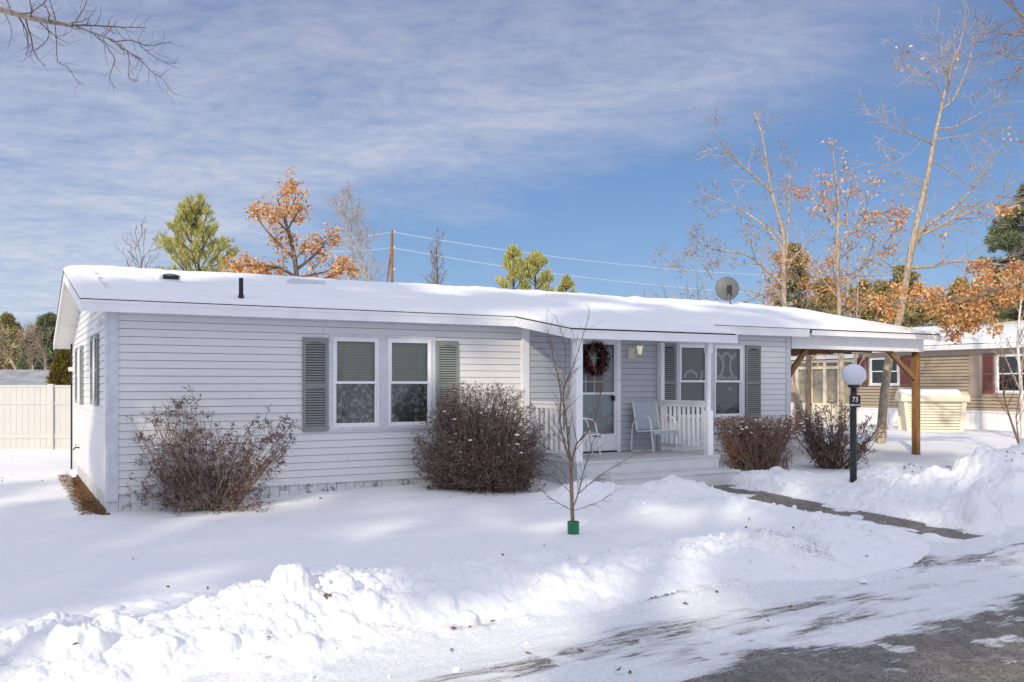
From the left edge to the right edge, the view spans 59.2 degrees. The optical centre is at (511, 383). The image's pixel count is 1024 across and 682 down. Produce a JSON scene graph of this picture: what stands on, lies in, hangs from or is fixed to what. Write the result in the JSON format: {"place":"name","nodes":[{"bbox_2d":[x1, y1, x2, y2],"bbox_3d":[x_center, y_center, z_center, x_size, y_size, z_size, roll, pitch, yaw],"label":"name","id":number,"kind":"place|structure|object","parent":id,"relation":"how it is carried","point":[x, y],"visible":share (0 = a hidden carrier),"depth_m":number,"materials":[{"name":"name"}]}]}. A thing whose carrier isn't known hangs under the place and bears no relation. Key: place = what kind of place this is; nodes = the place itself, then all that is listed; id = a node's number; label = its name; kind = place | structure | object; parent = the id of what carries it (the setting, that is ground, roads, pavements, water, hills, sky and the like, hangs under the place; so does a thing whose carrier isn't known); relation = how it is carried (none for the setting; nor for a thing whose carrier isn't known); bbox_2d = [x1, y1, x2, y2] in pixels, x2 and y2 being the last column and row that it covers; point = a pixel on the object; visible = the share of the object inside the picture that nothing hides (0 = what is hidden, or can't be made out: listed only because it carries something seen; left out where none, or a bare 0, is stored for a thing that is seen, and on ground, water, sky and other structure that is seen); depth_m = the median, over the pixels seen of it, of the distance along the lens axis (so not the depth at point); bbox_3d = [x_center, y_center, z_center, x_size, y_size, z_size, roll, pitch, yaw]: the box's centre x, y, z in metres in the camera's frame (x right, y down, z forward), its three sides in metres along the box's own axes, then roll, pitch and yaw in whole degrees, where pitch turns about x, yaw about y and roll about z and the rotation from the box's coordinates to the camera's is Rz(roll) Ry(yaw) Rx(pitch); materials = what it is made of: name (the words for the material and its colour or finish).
{"place":"outdoors","nodes":[
{"label":"outdoors","id":0,"kind":"place"},
{"bbox_2d":[0,421,1020,681],"bbox_3d":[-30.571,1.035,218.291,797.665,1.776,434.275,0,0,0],"label":"ground","id":1,"kind":"structure","parent":0,"point":[58,553],"depth_m":11.47,"materials":[{"name":"white snow"}]},
{"bbox_2d":[0,331,16,369],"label":"bare tree","id":2,"kind":"object","parent":1,"relation":"on","point":[7,356],"visible":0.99,"depth_m":54.92,"materials":[{"name":"brown plant"}]},
{"bbox_2d":[0,311,22,364],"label":"pine tree","id":3,"kind":"object","parent":1,"relation":"on","point":[9,319],"visible":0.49,"depth_m":84.73,"materials":[{"name":"green plant"}]},
{"bbox_2d":[0,370,48,384],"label":"shed roof house","id":4,"kind":"structure","parent":1,"relation":"on","point":[22,377],"depth_m":32.11,"materials":[{"name":"white metal"}]},
{"bbox_2d":[16,333,45,369],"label":"bare tree","id":5,"kind":"object","parent":1,"relation":"on","point":[30,366],"visible":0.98,"depth_m":47.93,"materials":[{"name":"brown plant"}]},
{"bbox_2d":[15,335,49,369],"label":"pine tree","id":6,"kind":"object","parent":1,"relation":"on","point":[21,364],"visible":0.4,"depth_m":57.52,"materials":[{"name":"green plant"}]},
{"bbox_2d":[0,384,73,449],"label":"privacy fence","id":7,"kind":"object","parent":1,"relation":"on","point":[35,417],"visible":0.32,"depth_m":23.02,"materials":[{"name":"white plastic"}]},
{"bbox_2d":[20,320,54,369],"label":"bare tree","id":8,"kind":"object","parent":1,"relation":"on","point":[41,348],"visible":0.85,"depth_m":49.90,"materials":[{"name":"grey plant"}]},
{"bbox_2d":[29,311,59,369],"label":"pine tree","id":9,"kind":"object","parent":1,"relation":"on","point":[50,319],"visible":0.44,"depth_m":61.30,"materials":[{"name":"green plant"}]},
{"bbox_2d":[45,349,73,384],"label":"arborvitae","id":10,"kind":"object","parent":1,"relation":"on","point":[59,373],"visible":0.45,"depth_m":26.73,"materials":[{"name":"green plant"}]},
{"bbox_2d":[58,474,110,515],"bbox_3d":[-7.437,1.875,15.477,0.499,0.238,6.433,0,0,-29],"label":"pine straw","id":11,"kind":"object","parent":1,"relation":"on","point":[85,505],"visible":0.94,"depth_m":14.90,"materials":[{"name":"brown plant"}]},
{"bbox_2d":[0,0,186,99],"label":"maple tree","id":12,"kind":"object","parent":1,"relation":"on","point":[25,16],"visible":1,"depth_m":7.19,"materials":[{"name":"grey plant"}]},
{"bbox_2d":[117,216,165,268],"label":"bare tree","id":13,"kind":"object","parent":1,"relation":"on","point":[141,261],"visible":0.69,"depth_m":29.97,"materials":[{"name":"plant"}]},
{"bbox_2d":[152,191,240,271],"bbox_3d":[-10.047,-2.076,29.059,2.992,8.082,2.876,0,0,0],"label":"pine tree","id":14,"kind":"object","parent":1,"relation":"on","point":[188,214],"visible":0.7,"depth_m":28.55,"materials":[{"name":"green plant"}]},
{"bbox_2d":[122,385,301,516],"bbox_3d":[-4.347,1.074,13.042,2.785,2.138,1.296,0,0,0],"label":"rhododendron bush","id":15,"kind":"object","parent":1,"relation":"on","point":[236,493],"visible":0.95,"depth_m":12.88,"materials":[{"name":"brown plant"}]},
{"bbox_2d":[218,166,362,280],"bbox_3d":[-6.444,-2.553,26.025,4.188,7.569,2.682,0,0,-12],"label":"oak tree","id":16,"kind":"object","parent":1,"relation":"on","point":[253,266],"visible":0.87,"depth_m":25.97,"materials":[{"name":"brown plant"}]},
{"bbox_2d":[324,179,388,281],"bbox_3d":[-6.429,-4.546,38.386,2.458,8.212,2.540,0,0,27],"label":"birch tree","id":17,"kind":"object","parent":1,"relation":"on","point":[363,266],"visible":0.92,"depth_m":38.07,"materials":[{"name":"grey plant"}]},
{"bbox_2d":[386,230,394,281],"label":"utility pole","id":18,"kind":"object","parent":1,"relation":"on","point":[391,255],"visible":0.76,"depth_m":59.92,"materials":[{"name":"brown wood"}]},
{"bbox_2d":[251,237,815,295],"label":"overhead wire","id":19,"kind":"object","parent":18,"relation":"attached to","point":[498,265],"visible":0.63,"depth_m":64.05,"materials":[{"name":"grey metal"}]},
{"bbox_2d":[251,230,892,277],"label":"overhead wire","id":20,"kind":"object","parent":18,"relation":"attached to","point":[613,263],"visible":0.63,"depth_m":64.52,"materials":[{"name":"grey metal"}]},
{"bbox_2d":[53,265,809,513],"bbox_3d":[-1.328,-0.008,18.674,14.200,4.316,9.530,0,0,-29],"label":"mobile home","id":21,"kind":"object","parent":1,"relation":"on","point":[343,370],"visible":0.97,"depth_m":15.16,"materials":[{"name":"white plastic"}]},
{"bbox_2d":[75,334,122,406],"bbox_3d":[-7.381,-0.190,16.032,0.420,1.200,4.890,0,0,-29],"label":"gable window","id":22,"kind":"structure","parent":21,"relation":"in","point":[94,340],"depth_m":14.82,"materials":[{"name":"white glass"}]},
{"bbox_2d":[328,334,435,430],"bbox_3d":[-2.215,-0.030,15.103,1.910,1.600,0.420,0,0,-29],"label":"window","id":23,"kind":"structure","parent":21,"relation":"in","point":[376,381],"depth_m":14.95,"materials":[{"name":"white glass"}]},
{"bbox_2d":[555,409,601,458],"bbox_3d":[1.163,0.810,15.860,0.714,0.986,0.589,0,0,-9],"label":"patio chair","id":24,"kind":"object","parent":21,"relation":"on","point":[592,434],"visible":0.52,"depth_m":15.63,"materials":[{"name":"white metal"}]},
{"bbox_2d":[583,339,613,376],"bbox_3d":[1.575,-0.491,16.938,0.724,0.776,0.241,0,0,-29],"label":"wreath","id":25,"kind":"object","parent":21,"relation":"attached to","point":[588,361],"visible":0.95,"depth_m":16.93,"materials":[{"name":"plant"}]},
{"bbox_2d":[583,341,615,451],"bbox_3d":[1.561,0.240,17.049,0.960,2.100,0.198,0,0,-29],"label":"door","id":26,"kind":"structure","parent":21,"relation":"in","point":[608,407],"depth_m":17.17,"materials":[{"name":"white glass"}]},
{"bbox_2d":[631,400,677,453],"bbox_3d":[2.706,0.810,17.156,0.589,0.986,0.714,0,0,-29],"label":"patio chair","id":27,"kind":"object","parent":21,"relation":"on","point":[646,416],"visible":1,"depth_m":17.30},
{"bbox_2d":[676,342,744,420],"bbox_3d":[3.988,-0.060,18.600,1.850,1.620,0.420,0,0,-29],"label":"window","id":28,"kind":"structure","parent":21,"relation":"in","point":[727,359],"depth_m":18.58,"materials":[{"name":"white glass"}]},
{"bbox_2d":[715,277,738,304],"bbox_3d":[5.405,-2.275,22.477,0.600,0.843,0.361,0,0,1],"label":"satellite dish","id":29,"kind":"object","parent":21,"relation":"attached to","point":[727,288],"visible":0.98,"depth_m":22.62,"materials":[{"name":"grey metal"}]},
{"bbox_2d":[419,226,446,283],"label":"bare tree","id":30,"kind":"object","parent":1,"relation":"on","point":[433,262],"visible":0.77,"depth_m":47.94,"materials":[{"name":"grey plant"}]},
{"bbox_2d":[0,511,929,681],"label":"snow bank","id":31,"kind":"structure","parent":1,"relation":"on","point":[305,630],"depth_m":7.00,"materials":[{"name":"white snow"}]},
{"bbox_2d":[409,380,558,495],"bbox_3d":[-0.550,1.008,14.734,2.215,2.175,1.853,0,0,36],"label":"dome bush","id":32,"kind":"object","parent":1,"relation":"on","point":[467,460],"visible":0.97,"depth_m":14.50,"materials":[{"name":"brown plant"}]},
{"bbox_2d":[0,281,973,369],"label":"woods","id":33,"kind":"object","parent":1,"relation":"on","point":[12,342],"visible":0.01,"depth_m":66.05,"materials":[{"name":"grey plant"}]},
{"bbox_2d":[494,242,530,289],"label":"pine tree","id":34,"kind":"object","parent":1,"relation":"on","point":[512,258],"visible":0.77,"depth_m":39.87,"materials":[{"name":"green plant"}]},
{"bbox_2d":[522,250,558,291],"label":"pine tree","id":35,"kind":"object","parent":1,"relation":"on","point":[535,260],"visible":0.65,"depth_m":40.32,"materials":[{"name":"green plant"}]},
{"bbox_2d":[555,274,577,292],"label":"pine tree","id":36,"kind":"object","parent":1,"relation":"on","point":[567,283],"visible":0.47,"depth_m":41.85,"materials":[{"name":"green plant"}]},
{"bbox_2d":[533,304,643,534],"bbox_3d":[0.924,0.469,11.141,1.354,3.009,0.870,0,0,0],"label":"young tree","id":37,"kind":"object","parent":1,"relation":"on","point":[572,526],"visible":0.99,"depth_m":11.13,"materials":[{"name":"brown plant"}]},
{"bbox_2d":[535,474,775,513],"bbox_3d":[2.043,1.645,13.796,3.374,0.366,2.785,0,0,0],"label":"snow pile","id":38,"kind":"object","parent":1,"relation":"on","point":[655,495],"visible":0.96,"depth_m":13.80,"materials":[{"name":"white snow"}]},
{"bbox_2d":[646,105,836,433],"bbox_3d":[7.730,-3.732,31.016,6.891,11.369,4.255,0,0,-36],"label":"ash tree","id":39,"kind":"object","parent":1,"relation":"on","point":[783,301],"visible":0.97,"depth_m":29.96,"materials":[{"name":"grey plant"}]},
{"bbox_2d":[713,414,806,470],"bbox_3d":[4.691,1.172,17.288,1.752,1.254,1.232,0,0,0],"label":"clipped bush","id":40,"kind":"object","parent":1,"relation":"on","point":[748,450],"visible":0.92,"depth_m":17.10,"materials":[{"name":"red plant"}]},
{"bbox_2d":[772,241,819,332],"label":"pine tree","id":41,"kind":"object","parent":1,"relation":"on","point":[794,281],"visible":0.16,"depth_m":45.76,"materials":[{"name":"green plant"}]},
{"bbox_2d":[689,299,941,454],"bbox_3d":[6.279,-0.103,23.866,4.707,4.106,7.952,0,0,-29],"label":"carport","id":42,"kind":"object","parent":1,"relation":"on","point":[831,334],"visible":0.5,"depth_m":21.12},
{"bbox_2d":[809,275,849,316],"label":"pine tree","id":43,"kind":"object","parent":1,"relation":"on","point":[822,302],"visible":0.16,"depth_m":49.44,"materials":[{"name":"green plant"}]},
{"bbox_2d":[754,242,908,424],"bbox_3d":[11.981,-1.741,34.030,5.739,7.306,2.038,0,0,0],"label":"oak tree","id":44,"kind":"object","parent":1,"relation":"on","point":[801,287],"visible":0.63,"depth_m":33.94,"materials":[{"name":"brown plant"}]},
{"bbox_2d":[787,399,888,469],"bbox_3d":[6.576,1.046,18.297,1.974,1.528,1.275,0,0,0],"label":"rhododendron bush","id":45,"kind":"object","parent":1,"relation":"on","point":[824,454],"visible":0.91,"depth_m":18.22,"materials":[{"name":"brown plant"}]},
{"bbox_2d":[782,138,913,431],"bbox_3d":[11.744,-3.400,31.158,4.468,10.288,3.597,0,0,0],"label":"oak tree","id":46,"kind":"object","parent":1,"relation":"on","point":[839,312],"visible":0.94,"depth_m":31.03,"materials":[{"name":"brown plant"}]},
{"bbox_2d":[841,364,866,482],"bbox_3d":[6.067,0.806,16.000,0.424,2.324,0.423,0,0,0],"label":"lamp post","id":47,"kind":"object","parent":1,"relation":"on","point":[853,376],"visible":0.98,"depth_m":15.94,"materials":[{"name":"black metal"}]},
{"bbox_2d":[847,269,870,392],"bbox_3d":[10.430,-1.113,26.927,0.609,4.786,0.692,0,0,-40],"label":"young tree","id":48,"kind":"object","parent":1,"relation":"on","point":[856,354],"visible":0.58,"depth_m":26.98,"materials":[{"name":"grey plant"}]},
{"bbox_2d":[842,277,878,321],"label":"pine tree","id":49,"kind":"object","parent":1,"relation":"on","point":[863,316],"visible":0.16,"depth_m":51.60,"materials":[{"name":"green plant"}]},
{"bbox_2d":[733,438,1023,520],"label":"snow pile","id":50,"kind":"object","parent":1,"relation":"on","point":[960,477],"visible":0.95,"depth_m":13.58,"materials":[{"name":"white snow"}]},
{"bbox_2d":[867,264,942,326],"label":"pine tree","id":51,"kind":"object","parent":1,"relation":"on","point":[912,317],"visible":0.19,"depth_m":47.48,"materials":[{"name":"green plant"}]},
{"bbox_2d":[791,320,1023,430],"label":"neighbour home","id":52,"kind":"object","parent":1,"relation":"on","point":[969,365],"visible":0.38,"depth_m":33.89,"materials":[{"name":"beige plastic"}]},
{"bbox_2d":[791,354,858,422],"bbox_3d":[13.321,0.225,39.629,0.400,2.950,4.400,0,0,-29],"label":"sun room","id":53,"kind":"object","parent":52,"relation":"attached to","point":[824,382],"visible":0.31,"depth_m":39.29,"materials":[{"name":"cream vinyl siding"},{"name":"window glass"},{"name":"white trim"}]},
{"bbox_2d":[869,357,899,385],"bbox_3d":[15.333,-0.520,36.833,0.420,1.240,1.490,0,0,-29],"label":"window","id":54,"kind":"structure","parent":52,"relation":"in","point":[876,365],"depth_m":37.27,"materials":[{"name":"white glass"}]},
{"bbox_2d":[995,353,1023,393],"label":"window","id":55,"kind":"structure","parent":52,"relation":"in","point":[1013,364],"depth_m":32.51,"materials":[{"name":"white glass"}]},
{"bbox_2d":[841,0,1023,443],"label":"maple tree","id":56,"kind":"object","parent":1,"relation":"on","point":[916,235],"visible":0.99,"depth_m":24.92,"materials":[{"name":"grey plant"}]},
{"bbox_2d":[895,389,969,431],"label":"storage shed","id":57,"kind":"structure","parent":1,"relation":"on","point":[942,410],"depth_m":31.51,"materials":[{"name":"beige plastic"}]},
{"bbox_2d":[868,0,1023,348],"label":"oak tree","id":58,"kind":"object","parent":1,"relation":"on","point":[979,307],"visible":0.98,"depth_m":20.41,"materials":[{"name":"brown plant"}]},
{"bbox_2d":[924,275,997,326],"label":"pine tree","id":59,"kind":"object","parent":1,"relation":"on","point":[951,290],"visible":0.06,"depth_m":49.62,"materials":[{"name":"green plant"}]},
{"bbox_2d":[951,486,1023,526],"bbox_3d":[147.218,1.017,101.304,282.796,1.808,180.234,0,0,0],"label":"snow bank","id":60,"kind":"structure","parent":1,"relation":"on","point":[1004,516],"depth_m":11.52,"materials":[{"name":"white snow"}]},
{"bbox_2d":[954,181,1023,344],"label":"pine tree","id":61,"kind":"object","parent":1,"relation":"on","point":[1009,234],"visible":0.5,"depth_m":36.05,"materials":[{"name":"green plant"}]},
{"bbox_2d":[976,266,1023,321],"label":"pine tree","id":62,"kind":"object","parent":1,"relation":"on","point":[1013,318],"visible":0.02,"depth_m":51.16,"materials":[{"name":"green plant"}]},
{"bbox_2d":[985,348,1023,443],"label":"bare sapling","id":63,"kind":"object","parent":1,"relation":"on","point":[1012,424],"visible":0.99,"depth_m":18.99,"materials":[{"name":"brown plant"}]},
{"bbox_2d":[988,276,1023,438],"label":"birch tree","id":64,"kind":"object","parent":1,"relation":"on","point":[1019,371],"visible":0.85,"depth_m":19.98,"materials":[{"name":"white plant"}]},
{"bbox_2d":[0,0,1023,331],"label":"sky","id":65,"kind":"structure","parent":0,"point":[572,129],"materials":[{"name":"blue"}]},
{"bbox_2d":[3,525,1023,681],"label":"road","id":66,"kind":"structure","parent":0,"point":[929,620],"depth_m":6.77,"materials":[{"name":"white snow"}]},
{"bbox_2d":[0,444,1017,681],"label":"snow crumbs","id":67,"kind":"object","parent":66,"relation":"on","point":[430,576],"visible":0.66,"depth_m":8.60,"materials":[{"name":"white snow"}]},
{"bbox_2d":[2,449,1022,681],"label":"leaf litter","id":68,"kind":"object","parent":66,"relation":"on","point":[454,627],"visible":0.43,"depth_m":6.89,"materials":[{"name":"brown plant"}]},
{"bbox_2d":[709,480,1023,556],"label":"path","id":69,"kind":"structure","parent":0,"point":[1009,545],"depth_m":12.17,"materials":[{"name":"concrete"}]}
]}

